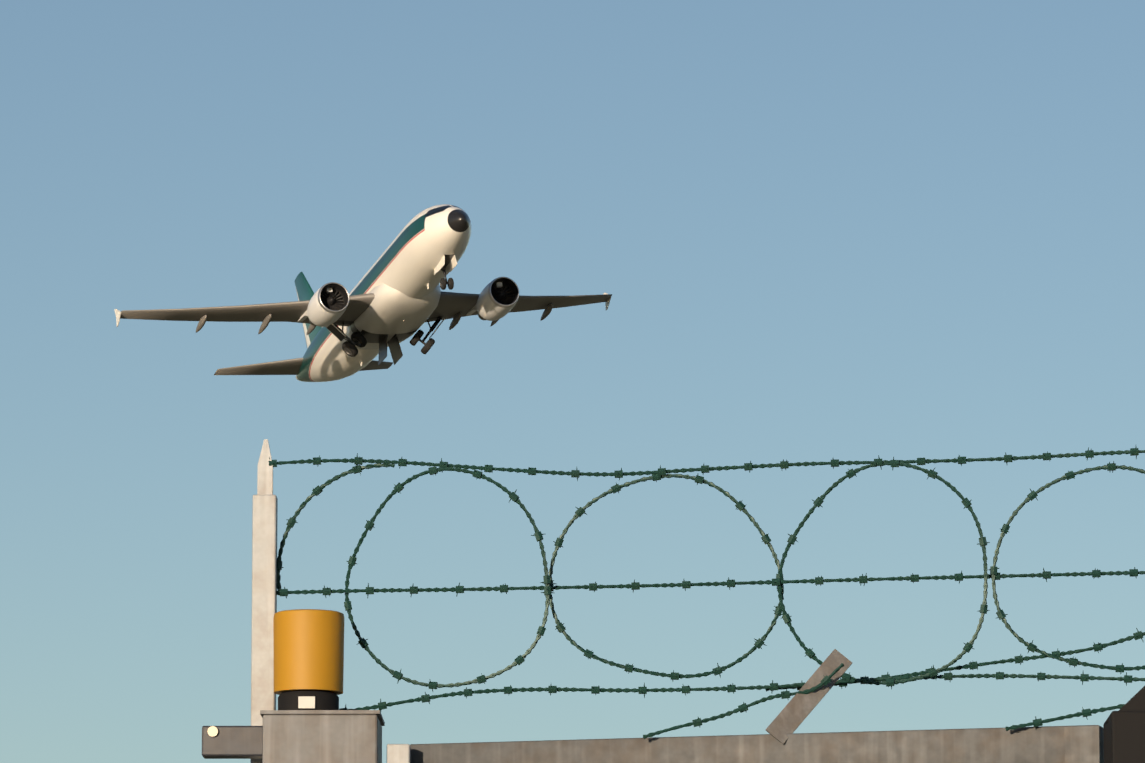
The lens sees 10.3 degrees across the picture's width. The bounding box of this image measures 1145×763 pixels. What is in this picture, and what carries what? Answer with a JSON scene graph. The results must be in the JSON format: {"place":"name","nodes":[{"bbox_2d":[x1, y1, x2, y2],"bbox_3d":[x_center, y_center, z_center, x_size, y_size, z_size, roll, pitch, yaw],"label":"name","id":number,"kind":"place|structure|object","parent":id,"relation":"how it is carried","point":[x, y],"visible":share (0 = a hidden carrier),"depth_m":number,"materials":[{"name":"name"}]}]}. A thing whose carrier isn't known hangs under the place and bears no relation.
{"place":"outdoors","nodes":[
{"label":"outdoors","id":0,"kind":"place"},
{"bbox_2d":[114,204,611,381],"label":"airliner","id":1,"kind":"object","parent":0,"point":[394,298],"visible":1,"depth_m":411.74,"materials":[{"name":"paint"}]},
{"bbox_2d":[0,0,1144,762],"label":"sky","id":2,"kind":"structure","parent":0,"point":[815,230],"materials":[{"name":"blue"}]},
{"bbox_2d":[202,439,1144,762],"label":"fence","id":3,"kind":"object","parent":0,"point":[270,735],"depth_m":10.70,"materials":[{"name":"concrete"}]},
{"bbox_2d":[273,609,343,709],"bbox_3d":[-0.449,0.481,10.816,0.121,0.176,0.121,0,-9,1],"label":"warning beacon","id":4,"kind":"object","parent":3,"relation":"on","point":[308,658],"visible":0.88,"depth_m":10.77,"materials":[{"name":"orange translucent plastic"},{"name":"black plastic"}]},
{"bbox_2d":[269,447,1144,738],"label":"barbed wire coil","id":5,"kind":"object","parent":3,"relation":"attached to","point":[779,583],"visible":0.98,"depth_m":10.89,"materials":[{"name":"green metal"}]}
]}

